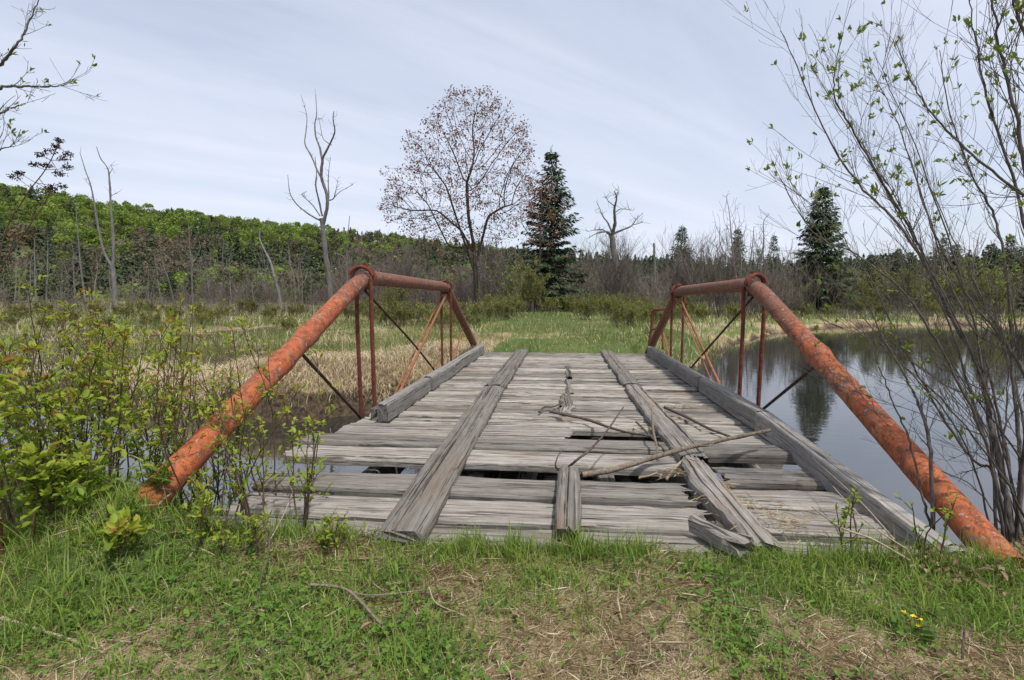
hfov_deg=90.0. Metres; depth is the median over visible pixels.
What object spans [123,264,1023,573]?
truss bridge
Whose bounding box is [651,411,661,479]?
dead branch
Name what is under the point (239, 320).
leafy shrub
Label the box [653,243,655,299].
dead tree
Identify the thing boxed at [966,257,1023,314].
leafy shrub
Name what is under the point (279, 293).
dead tree
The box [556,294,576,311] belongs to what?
leafy shrub
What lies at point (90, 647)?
fallen twig
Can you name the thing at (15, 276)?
bare tree
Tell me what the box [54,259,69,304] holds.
bare tree
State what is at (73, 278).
bare tree
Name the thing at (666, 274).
bare shrub
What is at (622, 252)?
bare tree
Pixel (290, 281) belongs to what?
bare tree
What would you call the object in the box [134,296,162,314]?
leafy shrub
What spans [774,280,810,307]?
leafy shrub
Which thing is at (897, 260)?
spruce tree
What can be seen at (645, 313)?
leafy shrub
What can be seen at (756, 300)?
bare shrub
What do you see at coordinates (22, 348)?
leafy shrub
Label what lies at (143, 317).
leafy shrub
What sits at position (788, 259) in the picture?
bare tree
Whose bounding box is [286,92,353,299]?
dead tree
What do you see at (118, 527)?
leafy shrub
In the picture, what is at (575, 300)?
leafy shrub
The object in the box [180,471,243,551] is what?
leafy shrub
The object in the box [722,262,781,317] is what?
bare shrub
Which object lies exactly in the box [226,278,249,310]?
bare shrub
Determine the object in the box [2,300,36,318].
leafy shrub
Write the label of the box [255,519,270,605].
dry stalk
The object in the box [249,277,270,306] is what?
bare shrub
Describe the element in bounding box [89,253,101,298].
bare tree
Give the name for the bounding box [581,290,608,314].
leafy shrub
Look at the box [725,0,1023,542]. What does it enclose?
alder shrub
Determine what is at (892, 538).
stalk bundle
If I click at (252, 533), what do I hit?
leafy shrub
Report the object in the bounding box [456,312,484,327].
leafy shrub
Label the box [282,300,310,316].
leafy shrub
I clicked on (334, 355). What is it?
dry meadow grass
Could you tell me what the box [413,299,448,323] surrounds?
leafy shrub
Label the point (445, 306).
leafy shrub
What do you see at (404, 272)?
bare shrub
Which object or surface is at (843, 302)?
bare shrub
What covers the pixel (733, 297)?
bare shrub
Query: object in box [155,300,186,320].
leafy shrub
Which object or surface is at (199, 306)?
leafy shrub
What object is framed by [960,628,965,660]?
dry stalk
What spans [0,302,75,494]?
leafy shrub
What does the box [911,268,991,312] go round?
leafy shrub
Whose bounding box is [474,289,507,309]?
leafy shrub
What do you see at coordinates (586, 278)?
bare shrub
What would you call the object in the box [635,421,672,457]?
dead branch
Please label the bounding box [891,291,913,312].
bare shrub
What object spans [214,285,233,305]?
bare shrub
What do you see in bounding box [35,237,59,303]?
bare tree
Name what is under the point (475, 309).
leafy shrub
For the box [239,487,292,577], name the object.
fallen twig
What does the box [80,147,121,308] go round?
dead tree
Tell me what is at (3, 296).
bare shrub
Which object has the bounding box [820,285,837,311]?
bare shrub
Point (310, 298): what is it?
bare shrub
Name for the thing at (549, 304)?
leafy shrub
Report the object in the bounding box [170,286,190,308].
bare shrub
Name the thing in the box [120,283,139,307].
bare shrub
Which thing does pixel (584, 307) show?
leafy shrub
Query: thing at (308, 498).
leafy shrub
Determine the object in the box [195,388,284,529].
leafy shrub
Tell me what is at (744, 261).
spruce tree
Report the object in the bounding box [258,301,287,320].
leafy shrub
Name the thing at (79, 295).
bare shrub
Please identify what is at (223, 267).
bare tree
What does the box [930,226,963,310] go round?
bare tree
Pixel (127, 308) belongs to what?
leafy shrub
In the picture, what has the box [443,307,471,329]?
leafy shrub
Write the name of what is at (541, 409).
dead branch
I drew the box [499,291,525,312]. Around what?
leafy shrub
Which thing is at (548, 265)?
spruce tree
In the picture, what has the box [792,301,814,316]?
leafy shrub
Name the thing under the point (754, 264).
spruce tree
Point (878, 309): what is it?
leafy shrub
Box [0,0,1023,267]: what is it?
sky
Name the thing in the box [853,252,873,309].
spruce tree
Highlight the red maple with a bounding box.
[377,84,544,312]
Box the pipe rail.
[648,308,664,349]
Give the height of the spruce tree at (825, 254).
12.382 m
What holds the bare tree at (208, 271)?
on the ground at (312, 407)
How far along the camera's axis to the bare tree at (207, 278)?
54.93 m
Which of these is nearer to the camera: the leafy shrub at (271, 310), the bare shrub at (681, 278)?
the leafy shrub at (271, 310)
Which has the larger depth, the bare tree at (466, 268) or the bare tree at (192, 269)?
the bare tree at (466, 268)
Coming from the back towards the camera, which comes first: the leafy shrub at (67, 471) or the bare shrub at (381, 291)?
the bare shrub at (381, 291)
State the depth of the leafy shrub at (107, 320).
25.18 m
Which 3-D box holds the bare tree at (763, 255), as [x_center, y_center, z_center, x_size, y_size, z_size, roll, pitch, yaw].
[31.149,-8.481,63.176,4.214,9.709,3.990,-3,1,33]
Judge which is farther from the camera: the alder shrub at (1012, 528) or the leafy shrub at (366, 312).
the leafy shrub at (366, 312)
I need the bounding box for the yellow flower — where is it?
[888,610,935,648]
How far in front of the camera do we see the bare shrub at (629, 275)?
40.10 m
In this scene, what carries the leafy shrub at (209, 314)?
on the ground at (312, 407)
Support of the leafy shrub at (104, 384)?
on the ground at (312, 407)
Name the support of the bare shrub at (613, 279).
on the ground at (312, 407)
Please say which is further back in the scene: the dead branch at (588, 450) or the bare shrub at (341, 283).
the bare shrub at (341, 283)
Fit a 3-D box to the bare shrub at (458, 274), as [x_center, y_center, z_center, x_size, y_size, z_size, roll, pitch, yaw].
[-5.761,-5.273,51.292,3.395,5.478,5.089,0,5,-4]
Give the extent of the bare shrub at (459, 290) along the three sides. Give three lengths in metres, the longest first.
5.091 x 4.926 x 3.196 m
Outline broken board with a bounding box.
[688,513,753,557]
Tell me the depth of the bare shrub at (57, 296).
61.42 m
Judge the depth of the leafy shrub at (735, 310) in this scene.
36.65 m
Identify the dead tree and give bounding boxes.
[15,239,37,301]
[73,208,86,305]
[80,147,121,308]
[255,217,312,309]
[280,247,295,305]
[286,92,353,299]
[336,216,359,308]
[585,183,644,299]
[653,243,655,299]
[730,230,743,306]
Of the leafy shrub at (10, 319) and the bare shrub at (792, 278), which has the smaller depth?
the leafy shrub at (10, 319)
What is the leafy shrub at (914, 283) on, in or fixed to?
on the ground at (312, 407)
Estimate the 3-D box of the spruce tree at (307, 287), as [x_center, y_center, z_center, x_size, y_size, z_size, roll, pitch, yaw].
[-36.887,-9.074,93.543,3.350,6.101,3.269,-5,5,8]
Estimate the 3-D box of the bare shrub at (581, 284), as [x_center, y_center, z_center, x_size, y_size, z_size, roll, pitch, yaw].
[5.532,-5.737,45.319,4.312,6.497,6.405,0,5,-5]
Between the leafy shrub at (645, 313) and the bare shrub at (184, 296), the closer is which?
the leafy shrub at (645, 313)
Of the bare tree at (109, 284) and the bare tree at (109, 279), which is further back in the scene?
the bare tree at (109, 279)
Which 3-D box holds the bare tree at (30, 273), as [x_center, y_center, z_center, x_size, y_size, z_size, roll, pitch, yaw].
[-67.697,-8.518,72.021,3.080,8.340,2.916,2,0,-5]
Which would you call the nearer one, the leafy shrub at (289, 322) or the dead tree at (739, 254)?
the leafy shrub at (289, 322)
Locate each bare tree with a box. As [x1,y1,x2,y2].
[0,273,13,302]
[6,239,27,302]
[17,252,43,303]
[21,281,34,303]
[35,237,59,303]
[48,274,72,308]
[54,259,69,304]
[60,255,83,295]
[61,240,83,303]
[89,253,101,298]
[101,274,120,298]
[103,269,111,303]
[121,271,143,301]
[136,281,153,302]
[146,253,166,309]
[153,235,175,307]
[175,219,202,304]
[194,255,219,304]
[202,248,218,294]
[213,232,231,304]
[222,258,237,297]
[235,270,252,296]
[242,271,261,310]
[250,245,275,295]
[285,263,294,306]
[287,254,309,299]
[296,260,304,307]
[306,264,313,305]
[324,249,339,292]
[401,240,418,276]
[402,239,420,274]
[458,256,479,306]
[478,247,483,302]
[492,243,507,295]
[511,236,534,284]
[616,235,631,283]
[646,258,665,299]
[713,194,745,308]
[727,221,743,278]
[733,226,772,308]
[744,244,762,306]
[747,234,779,277]
[753,213,772,309]
[767,255,791,290]
[774,247,794,280]
[780,238,798,279]
[844,254,868,307]
[870,240,904,305]
[909,251,944,310]
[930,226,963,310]
[957,228,996,291]
[991,244,1023,290]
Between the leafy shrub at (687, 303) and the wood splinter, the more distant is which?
the leafy shrub at (687, 303)
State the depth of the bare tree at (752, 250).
61.91 m
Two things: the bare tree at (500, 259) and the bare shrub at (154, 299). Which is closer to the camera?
the bare shrub at (154, 299)
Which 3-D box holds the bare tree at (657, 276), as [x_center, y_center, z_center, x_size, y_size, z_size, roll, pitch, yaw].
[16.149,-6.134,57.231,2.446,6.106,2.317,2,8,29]
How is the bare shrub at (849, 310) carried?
on the ground at (312, 407)
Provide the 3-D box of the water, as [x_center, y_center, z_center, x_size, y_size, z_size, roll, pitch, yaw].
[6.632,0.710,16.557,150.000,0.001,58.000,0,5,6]
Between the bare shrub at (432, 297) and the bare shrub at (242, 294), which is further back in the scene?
the bare shrub at (242, 294)
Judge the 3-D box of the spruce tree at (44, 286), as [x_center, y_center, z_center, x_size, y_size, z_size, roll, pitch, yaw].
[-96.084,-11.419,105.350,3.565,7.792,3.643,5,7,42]
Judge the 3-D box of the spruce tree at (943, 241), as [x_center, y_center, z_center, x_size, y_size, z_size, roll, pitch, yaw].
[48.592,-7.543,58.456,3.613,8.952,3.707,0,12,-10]
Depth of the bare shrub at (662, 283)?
47.90 m
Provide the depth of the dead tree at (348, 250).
56.40 m
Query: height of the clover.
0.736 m
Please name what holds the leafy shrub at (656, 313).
on the ground at (312, 407)
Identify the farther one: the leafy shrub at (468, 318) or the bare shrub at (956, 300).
the bare shrub at (956, 300)
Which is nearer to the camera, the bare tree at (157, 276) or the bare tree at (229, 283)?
the bare tree at (157, 276)
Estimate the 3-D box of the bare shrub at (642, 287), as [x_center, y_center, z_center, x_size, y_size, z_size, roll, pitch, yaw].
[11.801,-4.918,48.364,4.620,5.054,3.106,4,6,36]
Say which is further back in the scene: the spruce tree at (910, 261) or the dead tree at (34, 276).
the dead tree at (34, 276)
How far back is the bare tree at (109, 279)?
78.78 m
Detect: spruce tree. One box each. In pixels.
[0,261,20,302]
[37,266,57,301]
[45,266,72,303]
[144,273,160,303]
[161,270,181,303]
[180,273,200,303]
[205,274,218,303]
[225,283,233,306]
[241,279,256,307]
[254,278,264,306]
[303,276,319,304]
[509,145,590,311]
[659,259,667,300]
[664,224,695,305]
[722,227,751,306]
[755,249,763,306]
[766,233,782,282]
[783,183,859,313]
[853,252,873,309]
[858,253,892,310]
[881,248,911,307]
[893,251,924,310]
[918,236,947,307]
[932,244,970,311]
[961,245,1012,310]
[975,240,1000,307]
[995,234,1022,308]
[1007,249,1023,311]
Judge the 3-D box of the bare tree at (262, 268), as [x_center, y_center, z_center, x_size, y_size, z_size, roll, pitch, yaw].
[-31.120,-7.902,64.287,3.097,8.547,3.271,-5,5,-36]
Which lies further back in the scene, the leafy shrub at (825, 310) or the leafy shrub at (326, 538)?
the leafy shrub at (825, 310)
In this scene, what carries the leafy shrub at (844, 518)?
on the ground at (312, 407)
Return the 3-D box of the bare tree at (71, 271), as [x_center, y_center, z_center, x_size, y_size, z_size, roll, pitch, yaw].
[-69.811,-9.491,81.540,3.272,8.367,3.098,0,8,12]
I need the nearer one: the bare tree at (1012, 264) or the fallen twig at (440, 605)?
the fallen twig at (440, 605)
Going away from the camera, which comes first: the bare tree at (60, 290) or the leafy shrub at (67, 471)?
the leafy shrub at (67, 471)
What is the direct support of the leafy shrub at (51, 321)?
on the ground at (312, 407)
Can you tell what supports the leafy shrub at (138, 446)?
on the ground at (312, 407)
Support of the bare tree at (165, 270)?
on the ground at (312, 407)
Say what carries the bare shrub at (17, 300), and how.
on the ground at (312, 407)
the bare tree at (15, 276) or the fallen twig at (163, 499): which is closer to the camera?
the fallen twig at (163, 499)
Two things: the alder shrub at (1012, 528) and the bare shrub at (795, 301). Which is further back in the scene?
the bare shrub at (795, 301)
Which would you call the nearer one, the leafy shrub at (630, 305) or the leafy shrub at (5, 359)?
the leafy shrub at (5, 359)
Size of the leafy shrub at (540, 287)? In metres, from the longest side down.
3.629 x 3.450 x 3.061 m
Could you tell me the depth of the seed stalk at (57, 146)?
2.46 m
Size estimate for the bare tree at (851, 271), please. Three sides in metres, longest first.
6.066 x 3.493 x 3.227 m
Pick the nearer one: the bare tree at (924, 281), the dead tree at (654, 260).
the bare tree at (924, 281)
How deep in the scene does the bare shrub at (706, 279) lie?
45.98 m
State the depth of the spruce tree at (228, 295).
65.51 m
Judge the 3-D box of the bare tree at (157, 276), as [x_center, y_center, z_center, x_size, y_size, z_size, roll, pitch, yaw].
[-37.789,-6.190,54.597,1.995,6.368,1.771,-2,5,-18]
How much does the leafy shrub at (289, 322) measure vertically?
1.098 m
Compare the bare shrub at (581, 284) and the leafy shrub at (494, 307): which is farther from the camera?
the bare shrub at (581, 284)
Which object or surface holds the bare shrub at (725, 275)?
on the ground at (312, 407)
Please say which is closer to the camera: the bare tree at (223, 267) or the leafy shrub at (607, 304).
the leafy shrub at (607, 304)
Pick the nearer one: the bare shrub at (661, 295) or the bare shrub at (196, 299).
the bare shrub at (661, 295)
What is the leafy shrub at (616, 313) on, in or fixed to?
on the ground at (312, 407)
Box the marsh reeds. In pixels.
[25,295,1023,322]
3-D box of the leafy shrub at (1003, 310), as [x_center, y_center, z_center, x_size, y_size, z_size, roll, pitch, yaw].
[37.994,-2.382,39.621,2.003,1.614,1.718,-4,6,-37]
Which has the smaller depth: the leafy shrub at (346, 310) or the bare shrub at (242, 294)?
the leafy shrub at (346, 310)
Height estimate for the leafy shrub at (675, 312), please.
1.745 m
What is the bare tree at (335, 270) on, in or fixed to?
on the ground at (312, 407)
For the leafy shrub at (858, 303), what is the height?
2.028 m
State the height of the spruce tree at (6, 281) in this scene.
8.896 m
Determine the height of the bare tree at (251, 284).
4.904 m
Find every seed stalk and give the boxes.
[0,137,73,258]
[0,170,57,272]
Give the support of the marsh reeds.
on the ground at (312, 407)
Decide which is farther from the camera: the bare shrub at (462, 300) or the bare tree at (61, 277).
the bare tree at (61, 277)
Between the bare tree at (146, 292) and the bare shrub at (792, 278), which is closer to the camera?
the bare shrub at (792, 278)
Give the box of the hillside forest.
[0,183,1023,303]
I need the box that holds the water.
[0,325,1023,548]
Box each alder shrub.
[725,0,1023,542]
[816,277,956,530]
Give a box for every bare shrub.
[0,0,103,150]
[0,286,10,308]
[1,294,24,307]
[43,287,71,307]
[63,294,80,306]
[68,288,91,306]
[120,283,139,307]
[149,292,160,308]
[152,290,171,304]
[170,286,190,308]
[172,285,196,308]
[183,289,199,304]
[190,263,219,306]
[195,282,227,308]
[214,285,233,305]
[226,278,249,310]
[230,281,254,310]
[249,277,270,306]
[252,276,279,304]
[257,282,285,303]
[279,279,301,309]
[291,291,309,310]
[304,282,324,305]
[307,286,327,304]
[315,277,339,305]
[321,235,383,308]
[332,268,345,291]
[347,256,401,301]
[351,249,398,306]
[361,242,418,314]
[365,226,438,308]
[385,249,428,307]
[397,267,439,306]
[403,262,459,315]
[423,290,459,309]
[438,261,470,301]
[441,269,472,309]
[450,268,487,303]
[457,266,507,310]
[469,233,515,304]
[479,260,513,304]
[555,237,606,300]
[561,278,580,300]
[567,256,609,298]
[570,219,649,300]
[584,224,647,300]
[585,263,643,299]
[606,261,652,301]
[625,269,656,302]
[629,259,674,305]
[641,273,671,316]
[643,224,713,310]
[647,266,680,307]
[658,226,722,314]
[664,230,737,317]
[687,224,755,317]
[689,245,725,312]
[705,265,754,315]
[717,277,755,311]
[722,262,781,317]
[728,239,808,318]
[757,260,805,310]
[766,268,805,316]
[778,283,805,315]
[784,244,855,313]
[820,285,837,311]
[828,281,854,313]
[839,289,864,312]
[870,288,895,312]
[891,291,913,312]
[945,288,974,313]
[966,291,992,313]
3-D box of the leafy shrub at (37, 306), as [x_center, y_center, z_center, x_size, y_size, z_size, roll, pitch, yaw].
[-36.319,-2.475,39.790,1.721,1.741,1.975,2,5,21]
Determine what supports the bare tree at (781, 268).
on the ground at (312, 407)
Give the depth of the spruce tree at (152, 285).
98.53 m
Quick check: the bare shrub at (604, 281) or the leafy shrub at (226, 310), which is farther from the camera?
the bare shrub at (604, 281)
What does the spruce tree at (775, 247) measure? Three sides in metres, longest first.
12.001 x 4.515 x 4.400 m
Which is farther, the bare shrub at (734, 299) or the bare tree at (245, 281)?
the bare tree at (245, 281)
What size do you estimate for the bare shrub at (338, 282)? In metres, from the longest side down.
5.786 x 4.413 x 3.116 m
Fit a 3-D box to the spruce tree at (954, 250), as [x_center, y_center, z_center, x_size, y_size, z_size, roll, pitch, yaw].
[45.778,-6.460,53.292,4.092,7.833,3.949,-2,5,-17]
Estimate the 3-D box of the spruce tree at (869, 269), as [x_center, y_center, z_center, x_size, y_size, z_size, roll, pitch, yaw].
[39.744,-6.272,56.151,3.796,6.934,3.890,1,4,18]
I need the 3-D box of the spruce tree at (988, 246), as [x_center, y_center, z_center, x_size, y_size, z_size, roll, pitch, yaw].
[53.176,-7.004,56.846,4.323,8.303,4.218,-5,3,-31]
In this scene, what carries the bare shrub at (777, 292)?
on the ground at (312, 407)
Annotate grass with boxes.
[0,303,1023,415]
[0,307,1021,415]
[0,466,1023,679]
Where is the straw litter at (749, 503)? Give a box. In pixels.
[530,363,843,552]
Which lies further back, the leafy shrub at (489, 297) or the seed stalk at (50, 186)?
the leafy shrub at (489, 297)
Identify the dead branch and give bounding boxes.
[538,401,563,412]
[549,410,659,438]
[555,407,623,470]
[581,429,770,477]
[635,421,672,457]
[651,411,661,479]
[663,406,729,436]
[665,455,687,480]
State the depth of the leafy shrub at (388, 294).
36.63 m
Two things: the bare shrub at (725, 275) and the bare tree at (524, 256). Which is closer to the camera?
the bare shrub at (725, 275)
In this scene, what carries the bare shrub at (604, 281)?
on the ground at (312, 407)
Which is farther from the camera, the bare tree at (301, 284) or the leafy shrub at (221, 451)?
the bare tree at (301, 284)
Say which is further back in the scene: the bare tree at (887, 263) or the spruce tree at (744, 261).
the spruce tree at (744, 261)
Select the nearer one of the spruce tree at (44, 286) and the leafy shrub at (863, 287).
the leafy shrub at (863, 287)
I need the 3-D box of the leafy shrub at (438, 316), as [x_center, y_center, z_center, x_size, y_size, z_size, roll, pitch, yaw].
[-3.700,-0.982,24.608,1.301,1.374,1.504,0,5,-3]
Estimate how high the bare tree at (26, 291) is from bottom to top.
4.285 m
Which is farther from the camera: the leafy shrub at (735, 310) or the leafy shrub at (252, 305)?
the leafy shrub at (252, 305)
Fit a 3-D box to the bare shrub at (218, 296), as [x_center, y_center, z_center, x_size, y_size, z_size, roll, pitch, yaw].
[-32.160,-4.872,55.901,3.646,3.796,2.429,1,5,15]
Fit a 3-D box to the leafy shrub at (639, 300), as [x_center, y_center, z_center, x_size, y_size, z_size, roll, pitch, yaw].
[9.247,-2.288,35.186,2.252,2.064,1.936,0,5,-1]
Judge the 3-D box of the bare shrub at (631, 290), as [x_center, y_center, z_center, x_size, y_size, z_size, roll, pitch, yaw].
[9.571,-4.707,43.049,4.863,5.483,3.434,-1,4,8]
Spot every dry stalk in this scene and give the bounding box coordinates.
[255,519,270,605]
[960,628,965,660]
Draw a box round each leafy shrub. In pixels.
[0,275,122,455]
[0,287,126,481]
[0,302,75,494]
[0,309,22,327]
[0,318,147,512]
[0,321,154,526]
[0,336,97,525]
[0,362,131,549]
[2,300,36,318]
[2,388,100,481]
[6,443,114,527]
[24,458,175,526]
[25,299,60,316]
[26,306,69,330]
[51,303,82,321]
[55,288,154,476]
[75,296,109,313]
[81,291,236,502]
[81,309,120,328]
[82,504,154,557]
[106,298,143,320]
[114,304,214,474]
[122,398,242,514]
[128,321,279,515]
[130,346,305,519]
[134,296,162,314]
[134,307,168,327]
[148,298,237,512]
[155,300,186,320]
[173,362,271,515]
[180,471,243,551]
[187,299,209,315]
[187,305,222,325]
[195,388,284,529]
[205,315,338,503]
[209,301,235,319]
[210,506,280,558]
[234,294,263,315]
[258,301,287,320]
[271,316,300,331]
[278,391,336,529]
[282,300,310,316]
[311,507,354,557]
[337,301,359,320]
[359,296,374,315]
[360,297,387,322]
[373,304,400,325]
[374,286,419,313]
[384,298,417,325]
[389,297,422,323]
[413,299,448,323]
[420,307,446,329]
[425,303,453,320]
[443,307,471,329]
[445,298,473,319]
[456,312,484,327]
[464,299,498,321]
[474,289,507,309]
[484,253,554,312]
[484,298,504,316]
[489,296,519,320]
[496,292,528,316]
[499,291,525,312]
[504,275,552,311]
[537,296,559,312]
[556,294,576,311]
[568,297,583,312]
[570,295,597,319]
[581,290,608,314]
[596,297,619,313]
[598,294,631,319]
[607,290,639,304]
[608,300,643,327]
[618,298,643,312]
[619,304,658,326]
[632,292,663,310]
[636,300,667,326]
[659,299,681,322]
[675,295,697,316]
[686,300,712,319]
[722,300,740,318]
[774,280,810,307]
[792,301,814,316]
[820,302,840,316]
[829,484,866,551]
[834,267,887,313]
[846,293,875,313]
[850,257,941,313]
[870,299,892,316]
[894,491,958,569]
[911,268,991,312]
[919,297,948,316]
[936,258,1021,312]
[955,297,988,316]
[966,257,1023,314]
[987,300,1017,315]
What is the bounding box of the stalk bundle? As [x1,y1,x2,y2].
[812,457,920,566]
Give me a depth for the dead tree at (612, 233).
43.61 m
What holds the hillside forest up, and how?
on the ground at (312, 407)
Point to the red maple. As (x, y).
(471, 247)
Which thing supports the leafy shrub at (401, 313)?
on the ground at (312, 407)
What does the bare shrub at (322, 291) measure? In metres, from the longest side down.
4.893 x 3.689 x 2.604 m
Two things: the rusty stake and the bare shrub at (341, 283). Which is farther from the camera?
the bare shrub at (341, 283)
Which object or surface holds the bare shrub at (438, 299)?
on the ground at (312, 407)
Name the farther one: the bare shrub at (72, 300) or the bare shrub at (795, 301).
the bare shrub at (72, 300)
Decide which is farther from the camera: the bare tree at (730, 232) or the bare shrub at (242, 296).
the bare tree at (730, 232)
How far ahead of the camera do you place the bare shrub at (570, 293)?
42.56 m
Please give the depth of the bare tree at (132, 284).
85.61 m
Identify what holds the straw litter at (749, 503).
on the truss bridge
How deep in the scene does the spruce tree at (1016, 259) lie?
51.07 m
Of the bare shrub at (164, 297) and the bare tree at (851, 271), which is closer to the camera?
the bare tree at (851, 271)
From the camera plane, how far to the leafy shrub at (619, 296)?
34.20 m
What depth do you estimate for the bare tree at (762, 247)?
61.32 m
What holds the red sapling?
on the ground at (312, 407)
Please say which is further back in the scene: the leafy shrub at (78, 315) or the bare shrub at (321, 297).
the bare shrub at (321, 297)
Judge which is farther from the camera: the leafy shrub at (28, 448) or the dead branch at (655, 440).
the dead branch at (655, 440)
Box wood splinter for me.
[638,473,656,478]
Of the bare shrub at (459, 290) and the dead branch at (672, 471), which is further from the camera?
the bare shrub at (459, 290)
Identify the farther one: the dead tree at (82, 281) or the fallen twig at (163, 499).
the dead tree at (82, 281)
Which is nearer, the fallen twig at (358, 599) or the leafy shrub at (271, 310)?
the fallen twig at (358, 599)
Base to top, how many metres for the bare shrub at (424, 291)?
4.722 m
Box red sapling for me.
[513,174,569,311]
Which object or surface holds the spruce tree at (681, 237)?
on the ground at (312, 407)
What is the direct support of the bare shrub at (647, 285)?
on the ground at (312, 407)
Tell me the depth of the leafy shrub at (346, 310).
33.99 m
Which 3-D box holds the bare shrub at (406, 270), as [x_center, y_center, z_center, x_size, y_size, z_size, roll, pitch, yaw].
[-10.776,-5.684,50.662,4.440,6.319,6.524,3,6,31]
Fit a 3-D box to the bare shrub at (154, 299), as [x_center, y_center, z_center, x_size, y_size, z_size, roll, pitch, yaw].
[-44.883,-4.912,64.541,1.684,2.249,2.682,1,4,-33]
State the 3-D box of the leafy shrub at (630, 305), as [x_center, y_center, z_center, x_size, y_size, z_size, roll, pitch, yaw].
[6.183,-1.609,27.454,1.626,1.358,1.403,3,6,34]
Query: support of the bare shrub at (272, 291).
on the ground at (312, 407)
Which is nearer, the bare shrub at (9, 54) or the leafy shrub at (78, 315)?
the bare shrub at (9, 54)
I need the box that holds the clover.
[0,493,1023,679]
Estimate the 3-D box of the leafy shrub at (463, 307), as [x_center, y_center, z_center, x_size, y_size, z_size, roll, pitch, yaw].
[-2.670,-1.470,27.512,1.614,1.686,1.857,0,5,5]
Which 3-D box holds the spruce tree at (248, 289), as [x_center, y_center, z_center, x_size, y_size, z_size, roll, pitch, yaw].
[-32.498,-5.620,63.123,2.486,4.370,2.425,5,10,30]
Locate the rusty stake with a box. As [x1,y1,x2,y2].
[0,517,4,560]
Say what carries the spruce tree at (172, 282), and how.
on the ground at (312, 407)
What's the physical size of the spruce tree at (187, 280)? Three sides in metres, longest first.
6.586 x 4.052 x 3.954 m
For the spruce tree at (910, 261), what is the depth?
53.65 m
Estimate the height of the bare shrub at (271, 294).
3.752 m
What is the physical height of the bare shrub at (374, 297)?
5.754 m
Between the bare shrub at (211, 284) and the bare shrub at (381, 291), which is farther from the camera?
the bare shrub at (211, 284)
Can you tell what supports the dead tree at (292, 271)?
on the ground at (312, 407)
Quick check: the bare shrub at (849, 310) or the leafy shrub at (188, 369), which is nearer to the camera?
the leafy shrub at (188, 369)
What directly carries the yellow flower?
on the ground at (312, 407)
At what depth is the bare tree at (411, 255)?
61.38 m
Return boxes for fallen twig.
[0,616,103,653]
[93,445,171,504]
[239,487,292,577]
[310,583,427,630]
[428,587,466,616]
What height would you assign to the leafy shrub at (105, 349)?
1.340 m
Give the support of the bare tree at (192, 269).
on the ground at (312, 407)
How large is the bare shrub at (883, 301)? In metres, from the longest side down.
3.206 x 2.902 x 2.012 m
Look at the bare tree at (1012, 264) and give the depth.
48.60 m
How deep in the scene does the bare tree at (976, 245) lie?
49.16 m
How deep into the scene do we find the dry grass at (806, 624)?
1.91 m
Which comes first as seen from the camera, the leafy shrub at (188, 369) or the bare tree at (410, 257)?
the leafy shrub at (188, 369)
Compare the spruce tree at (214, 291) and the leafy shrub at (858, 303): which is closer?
the leafy shrub at (858, 303)
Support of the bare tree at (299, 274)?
on the ground at (312, 407)
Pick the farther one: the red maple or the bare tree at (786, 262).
the bare tree at (786, 262)
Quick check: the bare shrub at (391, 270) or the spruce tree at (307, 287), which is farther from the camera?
the spruce tree at (307, 287)
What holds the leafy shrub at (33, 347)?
on the ground at (312, 407)
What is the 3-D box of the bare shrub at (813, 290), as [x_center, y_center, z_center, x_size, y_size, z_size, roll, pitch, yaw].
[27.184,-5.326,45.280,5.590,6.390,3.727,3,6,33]
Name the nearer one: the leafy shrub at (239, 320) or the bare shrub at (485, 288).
the leafy shrub at (239, 320)
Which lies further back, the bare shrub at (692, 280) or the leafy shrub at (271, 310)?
the bare shrub at (692, 280)
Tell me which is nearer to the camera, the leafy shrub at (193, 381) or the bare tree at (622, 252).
the leafy shrub at (193, 381)
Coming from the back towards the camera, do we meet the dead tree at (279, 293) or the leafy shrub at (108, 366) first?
the dead tree at (279, 293)
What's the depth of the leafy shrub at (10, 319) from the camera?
26.72 m
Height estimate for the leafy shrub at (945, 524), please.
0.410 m
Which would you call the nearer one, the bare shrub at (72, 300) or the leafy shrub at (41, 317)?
the leafy shrub at (41, 317)
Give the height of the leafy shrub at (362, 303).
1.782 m
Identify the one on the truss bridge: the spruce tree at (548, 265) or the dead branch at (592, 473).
the dead branch at (592, 473)
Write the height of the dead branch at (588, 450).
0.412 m
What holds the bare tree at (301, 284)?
on the ground at (312, 407)
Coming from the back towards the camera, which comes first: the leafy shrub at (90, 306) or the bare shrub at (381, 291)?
the bare shrub at (381, 291)
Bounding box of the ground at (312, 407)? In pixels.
[0,207,1023,679]
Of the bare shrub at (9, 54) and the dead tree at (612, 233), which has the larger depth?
the dead tree at (612, 233)
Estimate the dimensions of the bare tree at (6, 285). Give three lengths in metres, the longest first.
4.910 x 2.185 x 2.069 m
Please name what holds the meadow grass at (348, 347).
on the ground at (312, 407)
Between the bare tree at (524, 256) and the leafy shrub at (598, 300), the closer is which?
the leafy shrub at (598, 300)
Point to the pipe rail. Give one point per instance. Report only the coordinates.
(651, 321)
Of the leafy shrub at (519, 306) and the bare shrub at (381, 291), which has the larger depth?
the bare shrub at (381, 291)
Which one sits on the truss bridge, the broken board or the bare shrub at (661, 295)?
the broken board
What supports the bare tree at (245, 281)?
on the ground at (312, 407)

